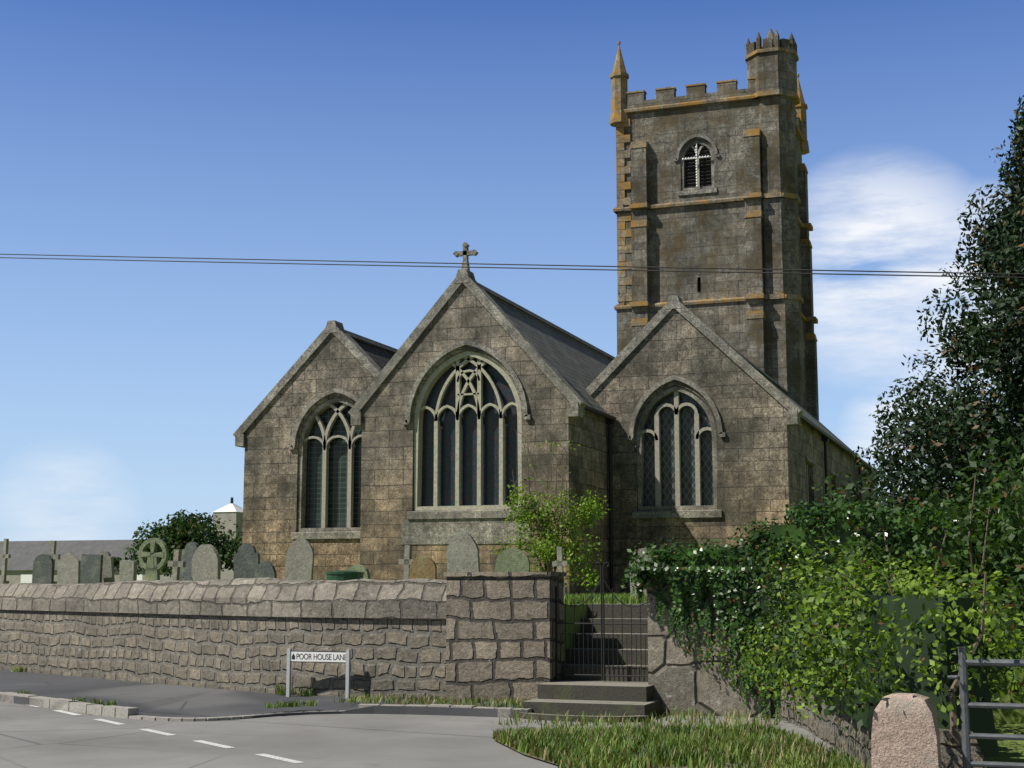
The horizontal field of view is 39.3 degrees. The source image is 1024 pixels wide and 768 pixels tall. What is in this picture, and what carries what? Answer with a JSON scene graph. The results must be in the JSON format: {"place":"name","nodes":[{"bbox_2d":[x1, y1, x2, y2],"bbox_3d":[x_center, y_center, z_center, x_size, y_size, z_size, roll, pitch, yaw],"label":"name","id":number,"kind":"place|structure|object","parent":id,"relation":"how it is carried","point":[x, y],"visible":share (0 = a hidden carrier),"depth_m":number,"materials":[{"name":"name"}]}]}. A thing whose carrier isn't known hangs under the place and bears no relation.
{"place":"outdoors","nodes":[
{"label":"outdoors","id":0,"kind":"place"},
{"bbox_2d":[0,670,527,721],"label":"pavement","id":1,"kind":"structure","parent":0,"point":[154,699],"depth_m":20.11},
{"bbox_2d":[0,578,445,698],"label":"boundary wall","id":2,"kind":"structure","parent":1,"relation":"on","point":[240,634],"depth_m":21.85,"materials":[{"name":"grey stone"}]},
{"bbox_2d":[286,648,350,698],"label":"sign posts","id":3,"kind":"object","parent":1,"relation":"on","point":[347,683],"visible":0.64,"depth_m":20.31,"materials":[{"name":"grey metal"}]},
{"bbox_2d":[290,650,345,662],"bbox_3d":[-2.763,3.891,20.452,0.890,0.165,0.018,-3,-8,20],"label":"street name sign","id":4,"kind":"object","parent":3,"relation":"attached to","point":[294,654],"visible":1,"depth_m":20.45,"materials":[{"name":"white metal"}]},
{"bbox_2d":[296,654,345,659],"bbox_3d":[-2.713,3.888,20.426,0.800,0.083,0.002,-3,-8,20],"label":"sign lettering","id":5,"kind":"object","parent":4,"relation":"attached to","point":[344,657],"visible":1,"depth_m":20.40},
{"bbox_2d":[444,572,565,701],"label":"pier wall","id":6,"kind":"structure","parent":1,"relation":"on","point":[500,634],"depth_m":19.73,"materials":[{"name":"stone"}]},
{"bbox_2d":[326,570,364,580],"bbox_3d":[-3.430,4.139,29.426,0.800,0.620,0.800,-3,-8,20],"label":"storage bin","id":7,"kind":"object","parent":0,"point":[341,575],"visible":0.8,"depth_m":29.14,"materials":[{"name":"green plastic"}]},
{"bbox_2d":[0,702,858,767],"bbox_3d":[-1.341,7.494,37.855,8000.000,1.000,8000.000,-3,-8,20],"label":"tarmac","id":8,"kind":"structure","parent":0,"point":[35,737],"depth_m":15.59,"materials":[{"name":"grey asphalt"}]},
{"bbox_2d":[29,705,303,762],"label":"road markings","id":9,"kind":"object","parent":8,"relation":"on","point":[219,745],"visible":0.91,"depth_m":15.55,"materials":[{"name":"paint"}]},
{"bbox_2d":[0,692,531,721],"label":"kerb stones","id":10,"kind":"object","parent":8,"relation":"on","point":[93,708],"visible":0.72,"depth_m":18.71,"materials":[{"name":"stone"}]},
{"bbox_2d":[519,604,660,722],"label":"gate steps","id":11,"kind":"structure","parent":8,"relation":"on","point":[618,696],"depth_m":19.47,"materials":[{"name":"grey stone"}]},
{"bbox_2d":[647,577,1023,717],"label":"stone retaining wall","id":12,"kind":"structure","parent":8,"relation":"on","point":[678,676],"depth_m":18.73,"materials":[{"name":"grey stone"}]},
{"bbox_2d":[555,562,647,680],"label":"iron gate","id":13,"kind":"structure","parent":12,"relation":"on","point":[602,675],"depth_m":19.48,"materials":[{"name":"black metal"}]},
{"bbox_2d":[621,493,1023,718],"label":"ivy","id":14,"kind":"object","parent":12,"relation":"attached to","point":[691,585],"visible":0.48,"depth_m":18.45,"materials":[{"name":"green plant"}]},
{"bbox_2d":[692,524,1023,757],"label":"hedge","id":15,"kind":"object","parent":8,"relation":"on","point":[847,635],"depth_m":10.91,"materials":[{"name":"green plant"}]},
{"bbox_2d":[871,693,941,767],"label":"granite post","id":16,"kind":"object","parent":8,"relation":"on","point":[905,732],"visible":1,"depth_m":9.44,"materials":[{"name":"beige stone"}]},
{"bbox_2d":[948,647,1023,767],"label":"field gate","id":17,"kind":"structure","parent":8,"relation":"on","point":[964,662],"depth_m":9.50,"materials":[{"name":"metal"}]},
{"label":"wire poles","id":18,"kind":"object","parent":8,"relation":"on","visible":0},
{"bbox_2d":[0,254,1023,277],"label":"overhead wires","id":19,"kind":"object","parent":18,"relation":"hanging from","point":[544,265],"visible":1,"depth_m":12.80,"materials":[{"name":"black"}]},
{"bbox_2d":[0,0,1023,541],"label":"sky","id":20,"kind":"structure","parent":0,"point":[335,130],"materials":[{"name":"blue"}]},
{"bbox_2d":[494,739,805,767],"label":"verge soil","id":21,"kind":"structure","parent":0,"point":[528,754],"depth_m":13.45,"materials":[{"name":"brown soil"}]},
{"bbox_2d":[11,592,870,767],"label":"grass","id":22,"kind":"structure","parent":21,"relation":"on","point":[646,744],"depth_m":14.44,"materials":[{"name":"green plant"}]},
{"bbox_2d":[610,45,809,154],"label":"pinnacles","id":23,"kind":"object","parent":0,"point":[619,91],"visible":0.52,"depth_m":64.21,"materials":[{"name":"beige stone"}]},
{"bbox_2d":[626,79,800,130],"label":"battlements","id":24,"kind":"object","parent":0,"point":[693,93],"visible":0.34,"depth_m":63.12,"materials":[{"name":"grey stone"}]},
{"bbox_2d":[746,28,802,407],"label":"stair turret","id":25,"kind":"object","parent":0,"point":[774,70],"visible":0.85,"depth_m":61.34,"materials":[{"name":"grey stone"}]},
{"bbox_2d":[564,595,1023,723],"bbox_3d":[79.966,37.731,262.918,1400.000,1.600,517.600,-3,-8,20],"label":"wall side face","id":26,"kind":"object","parent":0,"point":[999,715],"depth_m":17.32},
{"bbox_2d":[0,540,171,583],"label":"background building","id":27,"kind":"structure","parent":26,"relation":"on","point":[24,555],"depth_m":137.22,"materials":[{"name":"white"}]},
{"bbox_2d":[113,556,121,571],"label":"shrub foliage","id":28,"kind":"object","parent":26,"relation":"on","point":[116,562],"visible":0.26,"depth_m":44.12,"materials":[{"name":"green plant"}]},
{"bbox_2d":[123,509,242,577],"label":"tree behind graves","id":29,"kind":"object","parent":26,"relation":"on","point":[179,531],"depth_m":88.10,"materials":[{"name":"green plant"}]},
{"bbox_2d":[213,497,242,578],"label":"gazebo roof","id":30,"kind":"structure","parent":26,"relation":"on","point":[232,512],"depth_m":108.04,"materials":[{"name":"white"}]},
{"bbox_2d":[242,333,390,579],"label":"aisle walls","id":31,"kind":"structure","parent":26,"relation":"on","point":[270,510],"depth_m":44.68,"materials":[{"name":"grey stone"}]},
{"bbox_2d":[233,320,381,538],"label":"aisle dressings","id":32,"kind":"structure","parent":31,"relation":"attached to","point":[354,348],"depth_m":44.61,"materials":[{"name":"grey stone"}]},
{"bbox_2d":[304,404,361,527],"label":"window tracery","id":33,"kind":"object","parent":31,"relation":"in","point":[326,440],"visible":0.88,"depth_m":44.27,"materials":[{"name":"grey stone"}]},
{"bbox_2d":[305,403,361,527],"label":"window glass","id":34,"kind":"object","parent":33,"relation":"in","point":[337,484],"visible":0.43,"depth_m":44.52,"materials":[{"name":"black glass"}]},
{"bbox_2d":[345,330,397,368],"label":"aisle roof","id":35,"kind":"structure","parent":31,"relation":"on","point":[375,345],"depth_m":47.02,"materials":[{"name":"grey stone"}]},
{"bbox_2d":[0,532,650,597],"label":"gravestones","id":36,"kind":"object","parent":26,"relation":"on","point":[194,561],"visible":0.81,"depth_m":38.03,"materials":[{"name":"stone"}]},
{"bbox_2d":[360,283,608,594],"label":"chancel walls","id":37,"kind":"structure","parent":26,"relation":"on","point":[387,475],"depth_m":39.10,"materials":[{"name":"grey stone"}]},
{"bbox_2d":[453,242,477,270],"bbox_3d":[-1.277,-3.498,39.567,0.710,0.845,0.180,-3,-8,20],"label":"stone cross","id":38,"kind":"object","parent":37,"relation":"on","point":[466,253],"visible":0.96,"depth_m":39.52,"materials":[{"name":"stone"}]},
{"bbox_2d":[348,269,587,544],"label":"chancel dressings","id":39,"kind":"structure","parent":37,"relation":"attached to","point":[483,526],"depth_m":38.60,"materials":[{"name":"grey stone"}]},
{"bbox_2d":[414,351,521,510],"bbox_3d":[-1.157,1.258,38.883,3.219,4.336,0.300,-3,-8,20],"label":"window tracery","id":40,"kind":"object","parent":37,"relation":"in","point":[458,364],"visible":0.99,"depth_m":38.90,"materials":[{"name":"grey stone"}]},
{"bbox_2d":[421,355,517,505],"bbox_3d":[-1.100,1.273,39.042,3.350,4.550,0.020,-3,-8,20],"label":"window glass","id":41,"kind":"object","parent":40,"relation":"in","point":[469,456],"visible":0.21,"depth_m":39.01,"materials":[{"name":"black glass"}]},
{"bbox_2d":[479,283,614,412],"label":"nave roof","id":42,"kind":"structure","parent":37,"relation":"on","point":[579,365],"depth_m":43.66,"materials":[{"name":"grey stone"}]},
{"bbox_2d":[490,428,610,590],"bbox_3d":[0.931,3.184,35.286,2.940,4.216,1.884,-3,-8,20],"label":"shrub","id":43,"kind":"object","parent":26,"relation":"on","point":[589,514],"depth_m":35.10,"materials":[{"name":"green plant"}]},
{"bbox_2d":[610,41,817,340],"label":"tower string courses","id":44,"kind":"object","parent":26,"relation":"on","point":[622,169],"visible":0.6,"depth_m":62.83,"materials":[{"name":"stone"}]},
{"bbox_2d":[684,144,711,291],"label":"tower louvres","id":45,"kind":"object","parent":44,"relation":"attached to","point":[704,172],"visible":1,"depth_m":62.83,"materials":[{"name":"grey wood"}]},
{"bbox_2d":[618,201,802,313],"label":"tower wall","id":46,"kind":"structure","parent":44,"relation":"attached to","point":[707,236],"depth_m":62.09,"materials":[{"name":"stone"}]},
{"bbox_2d":[631,135,818,420],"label":"tower buttresses","id":47,"kind":"structure","parent":46,"relation":"attached to","point":[753,244],"depth_m":62.38,"materials":[{"name":"grey stone"}]},
{"bbox_2d":[617,299,806,409],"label":"tower wall","id":48,"kind":"structure","parent":44,"relation":"attached to","point":[727,322],"depth_m":60.98,"materials":[{"name":"stone"}]},
{"bbox_2d":[624,99,801,216],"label":"tower wall","id":49,"kind":"structure","parent":44,"relation":"attached to","point":[665,133],"depth_m":62.86,"materials":[{"name":"stone"}]},
{"bbox_2d":[674,134,719,195],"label":"tower belfry dressings","id":50,"kind":"structure","parent":49,"relation":"attached to","point":[700,190],"depth_m":62.62,"materials":[{"name":"stone"}]},
{"bbox_2d":[682,144,710,186],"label":"tower cross lights","id":51,"kind":"object","parent":50,"relation":"attached to","point":[696,152],"visible":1,"depth_m":62.54,"materials":[{"name":"white"}]},
{"bbox_2d":[691,145,703,186],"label":"window tracery","id":52,"kind":"object","parent":50,"relation":"attached to","point":[698,154],"visible":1,"depth_m":62.76,"materials":[{"name":"grey stone"}]},
{"bbox_2d":[584,406,877,593],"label":"rainwater pipes","id":53,"kind":"object","parent":26,"relation":"on","point":[611,419],"visible":0.38,"depth_m":41.06,"materials":[{"name":"black metal"}]},
{"bbox_2d":[591,309,877,593],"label":"aisle walls","id":54,"kind":"structure","parent":26,"relation":"on","point":[764,449],"depth_m":40.55,"materials":[{"name":"grey stone"}]},
{"bbox_2d":[585,295,855,518],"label":"aisle dressings","id":55,"kind":"structure","parent":54,"relation":"attached to","point":[794,412],"depth_m":40.66,"materials":[{"name":"grey stone"}]},
{"bbox_2d":[642,385,850,505],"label":"window tracery","id":56,"kind":"object","parent":54,"relation":"in","point":[677,407],"visible":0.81,"depth_m":40.70,"materials":[{"name":"grey stone"}]},
{"bbox_2d":[644,388,713,505],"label":"window glass","id":57,"kind":"object","parent":56,"relation":"in","point":[687,442],"visible":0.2,"depth_m":40.90,"materials":[{"name":"black glass"}]},
{"bbox_2d":[720,337,854,452],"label":"aisle roof","id":58,"kind":"structure","parent":54,"relation":"on","point":[810,417],"depth_m":56.31,"materials":[{"name":"grey stone"}]},
{"bbox_2d":[812,471,902,522],"bbox_3d":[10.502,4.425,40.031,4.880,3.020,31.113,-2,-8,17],"label":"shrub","id":59,"kind":"object","parent":26,"relation":"on","point":[843,497],"visible":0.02,"depth_m":27.46,"materials":[{"name":"green plant"}]},
{"bbox_2d":[833,414,1023,679],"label":"shrubs","id":60,"kind":"object","parent":26,"relation":"on","point":[1007,503],"depth_m":16.25,"materials":[{"name":"green plant"}]},
{"bbox_2d":[845,95,1023,523],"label":"yew tree","id":61,"kind":"object","parent":26,"relation":"on","point":[1000,244],"depth_m":23.93,"materials":[{"name":"green plant"}]},
{"bbox_2d":[651,522,1023,583],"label":"hedge","id":62,"kind":"object","parent":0,"point":[845,536],"visible":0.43,"depth_m":18.29,"materials":[{"name":"green plant"}]},
{"bbox_2d":[776,683,986,767],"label":"stone wall","id":63,"kind":"structure","parent":0,"point":[850,739],"depth_m":14.43,"materials":[{"name":"grey stone"}]},
{"bbox_2d":[985,724,1023,767],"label":"field grass","id":64,"kind":"structure","parent":0,"point":[1011,750],"depth_m":14.85,"materials":[{"name":"green plant"}]}
]}

